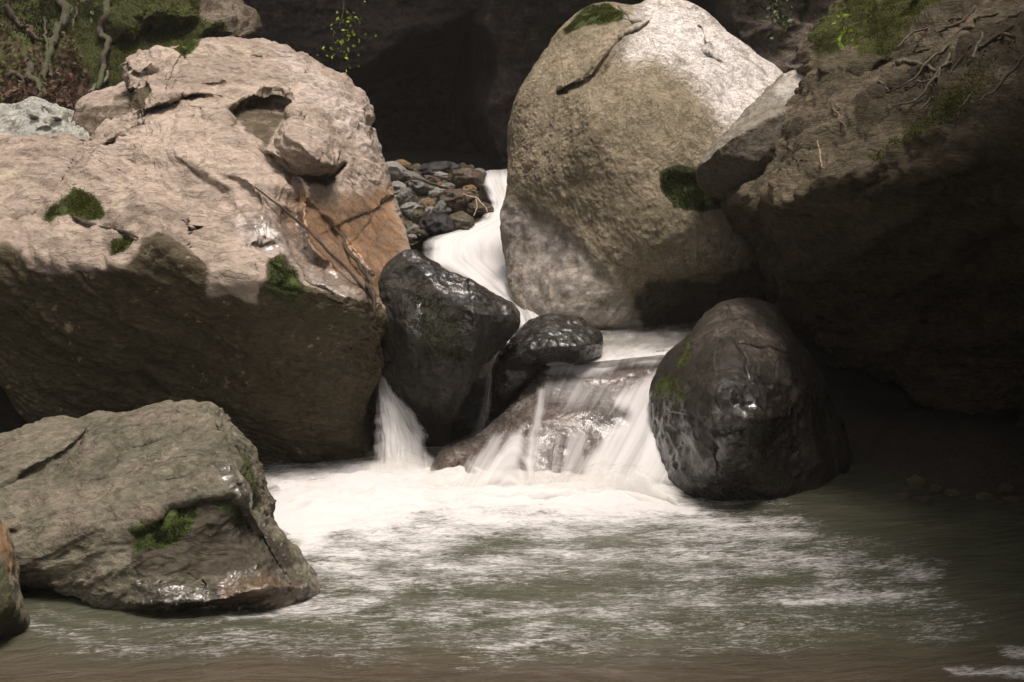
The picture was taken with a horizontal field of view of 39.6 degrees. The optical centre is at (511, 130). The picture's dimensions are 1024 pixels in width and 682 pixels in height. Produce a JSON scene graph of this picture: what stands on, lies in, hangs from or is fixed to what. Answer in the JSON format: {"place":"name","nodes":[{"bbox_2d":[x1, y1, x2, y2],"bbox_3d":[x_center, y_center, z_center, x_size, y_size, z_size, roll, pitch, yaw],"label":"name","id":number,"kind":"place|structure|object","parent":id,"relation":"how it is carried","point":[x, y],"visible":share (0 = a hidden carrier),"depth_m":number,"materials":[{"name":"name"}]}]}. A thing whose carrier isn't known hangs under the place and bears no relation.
{"place":"outdoors","nodes":[
{"label":"outdoors","id":0,"kind":"place"},
{"bbox_2d":[462,193,487,215],"bbox_3d":[-0.331,0.665,12.749,0.125,0.195,0.362,0,0,-21],"label":"driftwood","id":1,"kind":"object","parent":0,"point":[478,199],"visible":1,"depth_m":12.74,"materials":[{"name":"beige wood"}]},
{"bbox_2d":[0,446,1023,681],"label":"water","id":2,"kind":"structure","parent":0,"point":[860,570],"depth_m":6.11,"materials":[{"name":"grey liquid"}]},
{"bbox_2d":[0,518,29,639],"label":"boulder","id":3,"kind":"object","parent":2,"relation":"in","point":[14,617],"visible":0.9,"depth_m":5.61,"materials":[{"name":"brown stone"}]},
{"bbox_2d":[0,399,320,613],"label":"boulder","id":4,"kind":"object","parent":2,"relation":"in","point":[167,506],"visible":0.94,"depth_m":6.10,"materials":[{"name":"grey stone"}]},
{"bbox_2d":[369,465,427,474],"bbox_3d":[-0.622,1.925,8.226,0.685,0.158,0.363,0,0,14],"label":"foam","id":5,"kind":"object","parent":2,"relation":"on","point":[401,470],"visible":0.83,"depth_m":8.19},
{"bbox_2d":[379,377,429,467],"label":"waterfall","id":6,"kind":"structure","parent":2,"relation":"on","point":[401,433],"depth_m":8.40,"materials":[{"name":"liquid"}]},
{"bbox_2d":[444,487,600,503],"bbox_3d":[0.169,1.926,7.788,1.495,0.165,0.481,0,0,0],"label":"foam","id":7,"kind":"object","parent":2,"relation":"on","point":[550,493],"visible":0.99,"depth_m":7.69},
{"bbox_2d":[430,350,668,474],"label":"cascade slab","id":8,"kind":"structure","parent":2,"relation":"in","point":[585,413],"depth_m":8.45,"materials":[{"name":"stone"}]},
{"bbox_2d":[450,351,683,492],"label":"waterfall","id":9,"kind":"structure","parent":8,"relation":"on","point":[627,449],"depth_m":8.11,"materials":[{"name":"liquid"}]},
{"bbox_2d":[570,475,675,504],"bbox_3d":[0.540,1.922,7.747,0.778,0.168,0.574,0,0,0],"label":"foam","id":10,"kind":"object","parent":2,"relation":"on","point":[642,485],"visible":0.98,"depth_m":7.78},
{"bbox_2d":[648,297,849,499],"bbox_3d":[1.271,1.624,8.263,1.112,1.200,1.746,0,0,31],"label":"boulder","id":11,"kind":"object","parent":2,"relation":"in","point":[742,404],"visible":0.88,"depth_m":7.80,"materials":[{"name":"grey stone"}]},
{"bbox_2d":[898,492,912,498],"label":"stone","id":12,"kind":"object","parent":2,"relation":"on","point":[904,495],"visible":1,"depth_m":7.71,"materials":[{"name":"stone"}]},
{"bbox_2d":[906,474,925,487],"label":"stone","id":13,"kind":"object","parent":2,"relation":"on","point":[915,480],"visible":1,"depth_m":7.96,"materials":[{"name":"stone"}]},
{"bbox_2d":[922,495,932,501],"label":"stone","id":14,"kind":"object","parent":2,"relation":"on","point":[927,498],"visible":1,"depth_m":7.67,"materials":[{"name":"stone"}]},
{"bbox_2d":[929,484,942,492],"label":"stone","id":15,"kind":"object","parent":2,"relation":"on","point":[935,488],"visible":1,"depth_m":7.85,"materials":[{"name":"stone"}]},
{"bbox_2d":[944,489,959,496],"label":"stone","id":16,"kind":"object","parent":2,"relation":"on","point":[951,493],"visible":1,"depth_m":7.75,"materials":[{"name":"grey stone"}]},
{"bbox_2d":[975,491,993,500],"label":"stone","id":17,"kind":"object","parent":2,"relation":"on","point":[983,495],"visible":1,"depth_m":7.69,"materials":[{"name":"stone"}]},
{"bbox_2d":[1000,496,1020,502],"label":"stone","id":18,"kind":"object","parent":2,"relation":"on","point":[1009,499],"visible":1,"depth_m":7.64,"materials":[{"name":"brown stone"}]},
{"bbox_2d":[0,136,1023,494],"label":"ground","id":19,"kind":"structure","parent":0,"point":[892,430],"depth_m":8.84,"materials":[{"name":"black soil"}]},
{"bbox_2d":[0,0,261,103],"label":"mossy bank","id":20,"kind":"structure","parent":19,"relation":"on","point":[131,27],"depth_m":12.89,"materials":[{"name":"green plant"}]},
{"bbox_2d":[2,70,25,93],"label":"gnarled root","id":21,"kind":"object","parent":20,"relation":"on","point":[10,74],"visible":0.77,"depth_m":12.03,"materials":[{"name":"brown plant"}]},
{"bbox_2d":[24,53,43,97],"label":"gnarled root","id":22,"kind":"object","parent":20,"relation":"on","point":[37,81],"visible":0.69,"depth_m":11.95,"materials":[{"name":"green plant"}]},
{"bbox_2d":[42,16,49,62],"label":"gnarled root","id":23,"kind":"object","parent":20,"relation":"on","point":[45,37],"visible":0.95,"depth_m":12.43,"materials":[{"name":"grey plant"}]},
{"bbox_2d":[0,12,95,109],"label":"leaf litter","id":24,"kind":"object","parent":20,"relation":"on","point":[60,98],"visible":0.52,"depth_m":12.08,"materials":[{"name":"brown plant"}]},
{"bbox_2d":[3,4,49,42],"bbox_3d":[-4.316,-0.949,12.616,0.653,0.374,0.114,0,0,39],"label":"gnarled sapling","id":25,"kind":"object","parent":24,"relation":"on","point":[8,10],"visible":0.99,"depth_m":12.66,"materials":[{"name":"brown plant"}]},
{"bbox_2d":[38,0,70,98],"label":"gnarled sapling","id":26,"kind":"object","parent":20,"relation":"on","point":[64,5],"visible":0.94,"depth_m":12.49,"materials":[{"name":"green plant"}]},
{"bbox_2d":[47,63,70,95],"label":"gnarled root","id":27,"kind":"object","parent":20,"relation":"on","point":[50,69],"visible":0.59,"depth_m":12.11,"materials":[{"name":"brown plant"}]},
{"bbox_2d":[72,3,78,31],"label":"gnarled root","id":28,"kind":"object","parent":20,"relation":"on","point":[76,10],"visible":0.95,"depth_m":12.90,"materials":[{"name":"grey wood"}]},
{"bbox_2d":[54,0,97,46],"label":"ivy","id":29,"kind":"object","parent":20,"relation":"on","point":[81,11],"visible":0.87,"depth_m":12.82,"materials":[{"name":"green plant"}]},
{"bbox_2d":[90,70,108,90],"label":"gnarled root","id":30,"kind":"object","parent":20,"relation":"on","point":[93,88],"visible":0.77,"depth_m":12.33,"materials":[{"name":"wood"}]},
{"bbox_2d":[95,0,112,89],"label":"gnarled sapling","id":31,"kind":"object","parent":20,"relation":"on","point":[101,34],"visible":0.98,"depth_m":12.56,"materials":[{"name":"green plant"}]},
{"bbox_2d":[0,36,410,463],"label":"boulder","id":32,"kind":"object","parent":19,"relation":"on","point":[221,281],"visible":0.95,"depth_m":8.42,"materials":[{"name":"beige stone"}]},
{"bbox_2d":[0,96,73,135],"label":"boulder","id":33,"kind":"object","parent":32,"relation":"on","point":[33,115],"visible":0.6,"depth_m":10.65,"materials":[{"name":"grey stone"}]},
{"bbox_2d":[63,121,89,137],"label":"boulder","id":34,"kind":"object","parent":32,"relation":"on","point":[78,131],"visible":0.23,"depth_m":9.94,"materials":[{"name":"grey stone"}]},
{"bbox_2d":[70,81,132,136],"bbox_3d":[-2.937,-0.143,10.352,0.590,0.540,1.481,0,0,-18],"label":"boulder","id":35,"kind":"object","parent":32,"relation":"on","point":[93,110],"visible":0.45,"depth_m":10.03,"materials":[{"name":"beige stone"}]},
{"bbox_2d":[72,215,138,238],"bbox_3d":[-2.335,0.556,8.211,0.698,0.102,0.051,0,0,43],"label":"root","id":36,"kind":"object","parent":32,"relation":"attached to","point":[81,220],"visible":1,"depth_m":8.29,"materials":[{"name":"brown plant"}]},
{"bbox_2d":[272,116,340,177],"bbox_3d":[-1.310,0.101,8.988,0.437,0.392,0.860,0,0,0],"label":"wedged stone","id":37,"kind":"object","parent":32,"relation":"on","point":[308,148],"visible":0.93,"depth_m":8.79,"materials":[{"name":"beige stone"}]},
{"bbox_2d":[254,187,376,300],"bbox_3d":[-1.152,0.657,8.289,0.834,0.646,0.022,0,0,24],"label":"dead branch","id":38,"kind":"object","parent":32,"relation":"on","point":[355,278],"visible":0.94,"depth_m":8.25,"materials":[{"name":"brown wood"}]},
{"bbox_2d":[333,227,376,318],"bbox_3d":[-0.984,0.737,8.502,0.133,0.639,1.149,0,0,-28],"label":"dead branch","id":39,"kind":"object","parent":32,"relation":"on","point":[362,268],"visible":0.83,"depth_m":8.32,"materials":[{"name":"brown wood"}]},
{"bbox_2d":[371,128,384,160],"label":"boulder","id":40,"kind":"object","parent":32,"relation":"on","point":[377,147],"visible":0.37,"depth_m":10.79,"materials":[{"name":"beige stone"}]},
{"bbox_2d":[391,163,484,245],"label":"gravel","id":41,"kind":"structure","parent":19,"relation":"on","point":[419,197],"depth_m":13.18,"materials":[{"name":"gravel"}]},
{"bbox_2d":[385,161,405,181],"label":"stone","id":42,"kind":"object","parent":41,"relation":"on","point":[396,171],"visible":0.6,"depth_m":14.06,"materials":[{"name":"grey stone"}]},
{"bbox_2d":[392,181,405,194],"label":"stone","id":43,"kind":"object","parent":41,"relation":"on","point":[398,186],"visible":0.41,"depth_m":13.45,"materials":[{"name":"grey stone"}]},
{"bbox_2d":[395,159,410,169],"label":"stone","id":44,"kind":"object","parent":41,"relation":"on","point":[404,163],"visible":0.57,"depth_m":14.46,"materials":[{"name":"brown stone"}]},
{"bbox_2d":[396,187,413,204],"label":"stone","id":45,"kind":"object","parent":41,"relation":"on","point":[404,195],"visible":0.84,"depth_m":13.19,"materials":[{"name":"grey stone"}]},
{"bbox_2d":[405,209,412,216],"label":"stone","id":46,"kind":"object","parent":41,"relation":"on","point":[408,211],"visible":0.5,"depth_m":12.78,"materials":[{"name":"grey stone"}]},
{"bbox_2d":[400,202,420,212],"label":"stone","id":47,"kind":"object","parent":41,"relation":"on","point":[413,206],"visible":0.77,"depth_m":12.89,"materials":[{"name":"grey stone"}]},
{"bbox_2d":[404,221,417,228],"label":"stone","id":48,"kind":"object","parent":41,"relation":"on","point":[408,223],"visible":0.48,"depth_m":12.36,"materials":[{"name":"beige stone"}]},
{"bbox_2d":[407,234,416,239],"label":"stone","id":49,"kind":"object","parent":41,"relation":"on","point":[412,236],"visible":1,"depth_m":12.08,"materials":[{"name":"grey stone"}]},
{"bbox_2d":[404,170,421,179],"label":"stone","id":50,"kind":"object","parent":41,"relation":"on","point":[411,173],"visible":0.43,"depth_m":13.99,"materials":[{"name":"grey stone"}]},
{"bbox_2d":[409,209,424,221],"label":"stone","id":51,"kind":"object","parent":41,"relation":"on","point":[416,214],"visible":0.83,"depth_m":12.64,"materials":[{"name":"grey stone"}]},
{"bbox_2d":[415,229,425,237],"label":"stone","id":52,"kind":"object","parent":41,"relation":"on","point":[420,233],"visible":1,"depth_m":12.14,"materials":[{"name":"grey stone"}]},
{"bbox_2d":[408,177,434,194],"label":"stone","id":53,"kind":"object","parent":41,"relation":"on","point":[420,187],"visible":0.69,"depth_m":13.55,"materials":[{"name":"grey stone"}]},
{"bbox_2d":[421,197,435,211],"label":"stone","id":54,"kind":"object","parent":41,"relation":"on","point":[427,202],"visible":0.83,"depth_m":12.90,"materials":[{"name":"brown stone"}]},
{"bbox_2d":[424,206,434,215],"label":"stone","id":55,"kind":"object","parent":41,"relation":"on","point":[429,210],"visible":0.77,"depth_m":12.81,"materials":[{"name":"grey stone"}]},
{"bbox_2d":[423,175,441,182],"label":"stone","id":56,"kind":"object","parent":41,"relation":"on","point":[433,179],"visible":0.56,"depth_m":13.84,"materials":[{"name":"stone"}]},
{"bbox_2d":[431,192,439,198],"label":"stone","id":57,"kind":"object","parent":41,"relation":"on","point":[435,194],"visible":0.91,"depth_m":13.36,"materials":[{"name":"stone"}]},
{"bbox_2d":[418,212,454,238],"bbox_3d":[-0.647,0.819,12.299,0.324,0.226,0.294,2,7,-5],"label":"stone","id":58,"kind":"object","parent":41,"relation":"on","point":[435,225],"visible":0.91,"depth_m":12.20,"materials":[{"name":"grey stone"}]},
{"bbox_2d":[416,161,460,176],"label":"stone","id":59,"kind":"object","parent":41,"relation":"on","point":[430,168],"visible":0.66,"depth_m":14.13,"materials":[{"name":"grey stone"}]},
{"bbox_2d":[433,185,445,196],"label":"stone","id":60,"kind":"object","parent":41,"relation":"on","point":[439,190],"visible":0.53,"depth_m":13.42,"materials":[{"name":"grey stone"}]},
{"bbox_2d":[431,171,448,179],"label":"stone","id":61,"kind":"object","parent":41,"relation":"on","point":[440,175],"visible":0.73,"depth_m":14.07,"materials":[{"name":"grey stone"}]},
{"bbox_2d":[434,200,446,213],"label":"stone","id":62,"kind":"object","parent":41,"relation":"on","point":[441,207],"visible":0.84,"depth_m":12.82,"materials":[{"name":"grey stone"}]},
{"bbox_2d":[442,182,454,188],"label":"stone","id":63,"kind":"object","parent":41,"relation":"on","point":[450,185],"visible":0.47,"depth_m":13.64,"materials":[{"name":"grey stone"}]},
{"bbox_2d":[439,188,475,212],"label":"stone","id":64,"kind":"object","parent":41,"relation":"on","point":[456,200],"visible":0.77,"depth_m":12.91,"materials":[{"name":"brown stone"}]},
{"bbox_2d":[403,175,451,188],"bbox_3d":[-0.693,0.518,13.202,0.768,0.191,0.038,0,0,29],"label":"driftwood","id":65,"kind":"object","parent":64,"relation":"on","point":[428,182],"visible":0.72,"depth_m":13.24,"materials":[{"name":"grey wood"}]},
{"bbox_2d":[449,211,474,231],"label":"stone","id":66,"kind":"object","parent":41,"relation":"on","point":[462,220],"visible":0.68,"depth_m":12.32,"materials":[{"name":"grey stone"}]},
{"bbox_2d":[447,168,485,188],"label":"stone","id":67,"kind":"object","parent":41,"relation":"on","point":[460,178],"visible":0.85,"depth_m":13.71,"materials":[{"name":"brown stone"}]},
{"bbox_2d":[463,185,477,193],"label":"stone","id":68,"kind":"object","parent":41,"relation":"on","point":[472,188],"visible":0.6,"depth_m":13.48,"materials":[{"name":"brown stone"}]},
{"bbox_2d":[469,209,476,215],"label":"stone","id":69,"kind":"object","parent":41,"relation":"on","point":[472,212],"visible":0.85,"depth_m":12.82,"materials":[{"name":"grey stone"}]},
{"bbox_2d":[468,201,493,215],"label":"stone","id":70,"kind":"object","parent":41,"relation":"on","point":[481,210],"visible":0.89,"depth_m":12.84,"materials":[{"name":"brown stone"}]},
{"bbox_2d":[476,168,486,176],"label":"stone","id":71,"kind":"object","parent":41,"relation":"on","point":[483,171],"visible":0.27,"depth_m":14.12,"materials":[{"name":"grey stone"}]},
{"bbox_2d":[452,351,523,439],"bbox_3d":[-0.160,1.728,9.137,0.482,0.612,0.691,0,0,0],"label":"boulder","id":72,"kind":"object","parent":19,"relation":"on","point":[482,408],"visible":0.17,"depth_m":8.97,"materials":[{"name":"black stone"}]},
{"bbox_2d":[378,249,520,423],"bbox_3d":[-0.409,1.274,8.670,0.924,1.095,0.997,0,0,0],"label":"boulder","id":73,"kind":"object","parent":72,"relation":"on","point":[447,336],"visible":0.9,"depth_m":8.37,"materials":[{"name":"grey stone"}]},
{"bbox_2d":[491,313,603,405],"bbox_3d":[0.223,1.439,8.906,0.709,0.568,0.692,0,0,0],"label":"boulder","id":74,"kind":"object","parent":72,"relation":"on","point":[530,350],"visible":0.97,"depth_m":8.74,"materials":[{"name":"grey stone"}]},
{"bbox_2d":[545,347,669,365],"bbox_3d":[0.816,1.415,9.640,1.864,0.080,1.733,0,0,0],"label":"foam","id":75,"kind":"object","parent":19,"relation":"on","point":[615,354],"visible":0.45,"depth_m":8.89,"materials":[{"name":"liquid"}]},
{"bbox_2d":[430,169,538,325],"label":"stream","id":76,"kind":"structure","parent":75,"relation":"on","point":[475,253],"depth_m":11.69,"materials":[{"name":"liquid"}]},
{"bbox_2d":[500,0,782,332],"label":"boulder","id":77,"kind":"object","parent":19,"relation":"on","point":[622,120],"visible":0.86,"depth_m":10.23,"materials":[{"name":"beige stone"}]},
{"bbox_2d":[720,0,1023,414],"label":"boulder","id":78,"kind":"object","parent":19,"relation":"on","point":[888,248],"visible":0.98,"depth_m":8.31,"materials":[{"name":"brown stone"}]},
{"bbox_2d":[696,70,804,199],"bbox_3d":[1.780,0.013,9.658,1.371,0.926,0.788,0,0,-40],"label":"boulder","id":79,"kind":"object","parent":78,"relation":"on","point":[740,151],"visible":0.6,"depth_m":9.23,"materials":[{"name":"grey stone"}]},
{"bbox_2d":[817,140,823,168],"bbox_3d":[1.753,0.135,8.091,0.016,0.155,0.628,0,0,10],"label":"twig","id":80,"kind":"object","parent":78,"relation":"attached to","point":[821,163],"visible":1,"depth_m":8.04,"materials":[{"name":"beige wood"}]},
{"bbox_2d":[832,99,845,132],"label":"root","id":81,"kind":"object","parent":78,"relation":"attached to","point":[834,110],"visible":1,"depth_m":8.59,"materials":[{"name":"wood"}]},
{"bbox_2d":[831,6,857,49],"bbox_3d":[2.200,-0.673,9.444,0.142,0.353,1.345,0,0,10],"label":"seedling","id":82,"kind":"object","parent":78,"relation":"on","point":[840,45],"visible":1,"depth_m":8.90,"materials":[{"name":"green plant"}]},
{"bbox_2d":[895,58,936,71],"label":"root","id":83,"kind":"object","parent":78,"relation":"attached to","point":[899,61],"visible":0.94,"depth_m":8.71,"materials":[{"name":"brown wood"}]},
{"bbox_2d":[885,42,951,91],"bbox_3d":[2.514,-0.398,8.570,0.566,0.347,0.163,0,0,-28],"label":"root","id":84,"kind":"object","parent":78,"relation":"attached to","point":[933,56],"visible":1,"depth_m":8.48,"materials":[{"name":"brown wood"}]},
{"bbox_2d":[888,52,950,108],"bbox_3d":[2.321,-0.291,8.167,0.301,0.342,0.740,0,0,24],"label":"root","id":85,"kind":"object","parent":78,"relation":"attached to","point":[931,80],"visible":1,"depth_m":7.88,"materials":[{"name":"brown wood"}]},
{"bbox_2d":[898,43,972,126],"bbox_3d":[2.326,-0.260,8.101,0.686,0.484,0.233,0,0,-37],"label":"root","id":86,"kind":"object","parent":78,"relation":"attached to","point":[961,58],"visible":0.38,"depth_m":8.27,"materials":[{"name":"brown wood"}]},
{"bbox_2d":[919,30,984,110],"bbox_3d":[2.511,-0.344,8.041,0.178,0.479,0.723,0,0,36],"label":"root","id":87,"kind":"object","parent":78,"relation":"attached to","point":[973,54],"visible":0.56,"depth_m":8.06,"materials":[{"name":"brown wood"}]},
{"bbox_2d":[896,9,1010,47],"bbox_3d":[2.841,-0.628,8.923,0.386,0.213,0.762,0,0,-44],"label":"root","id":88,"kind":"object","parent":78,"relation":"attached to","point":[975,18],"visible":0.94,"depth_m":9.08,"materials":[{"name":"brown wood"}]},
{"bbox_2d":[933,4,976,31],"bbox_3d":[2.778,-0.711,9.037,0.154,0.166,0.316,0,0,-42],"label":"root","id":89,"kind":"object","parent":78,"relation":"attached to","point":[972,10],"visible":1,"depth_m":8.95,"materials":[{"name":"brown wood"}]},
{"bbox_2d":[892,10,1022,65],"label":"root","id":90,"kind":"object","parent":78,"relation":"attached to","point":[972,26],"visible":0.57,"depth_m":8.69,"materials":[{"name":"brown wood"}]},
{"bbox_2d":[905,23,1014,87],"bbox_3d":[2.560,-0.421,8.190,0.480,0.348,0.584,0,0,0],"label":"root","id":91,"kind":"object","parent":78,"relation":"attached to","point":[1006,30],"visible":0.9,"depth_m":8.03,"materials":[{"name":"brown wood"}]},
{"bbox_2d":[955,94,970,111],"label":"root","id":92,"kind":"object","parent":78,"relation":"attached to","point":[966,100],"visible":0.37,"depth_m":7.07,"materials":[{"name":"brown wood"}]},
{"bbox_2d":[920,32,1022,54],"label":"root","id":93,"kind":"object","parent":78,"relation":"attached to","point":[1004,34],"visible":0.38,"depth_m":7.83,"materials":[{"name":"brown wood"}]},
{"bbox_2d":[965,55,1023,113],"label":"root","id":94,"kind":"object","parent":78,"relation":"attached to","point":[1006,76],"visible":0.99,"depth_m":6.98,"materials":[{"name":"brown wood"}]},
{"bbox_2d":[243,0,831,169],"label":"cliff","id":95,"kind":"structure","parent":0,"point":[427,74],"depth_m":16.96,"materials":[{"name":"grey stone"}]},
{"bbox_2d":[316,0,375,71],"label":"hanging vine","id":96,"kind":"object","parent":95,"relation":"hanging from","point":[348,35],"visible":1,"depth_m":14.30,"materials":[{"name":"green plant"}]},
{"bbox_2d":[507,324,693,360],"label":"basin water","id":97,"kind":"structure","parent":0,"point":[659,339],"depth_m":9.72,"materials":[{"name":"grey liquid"}]},
{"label":"cliff","id":98,"kind":"structure","parent":0,"visible":0},
{"bbox_2d":[754,0,795,40],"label":"fern","id":99,"kind":"object","parent":98,"relation":"attached to","point":[790,20],"visible":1,"depth_m":13.06,"materials":[{"name":"green plant"}]}
]}

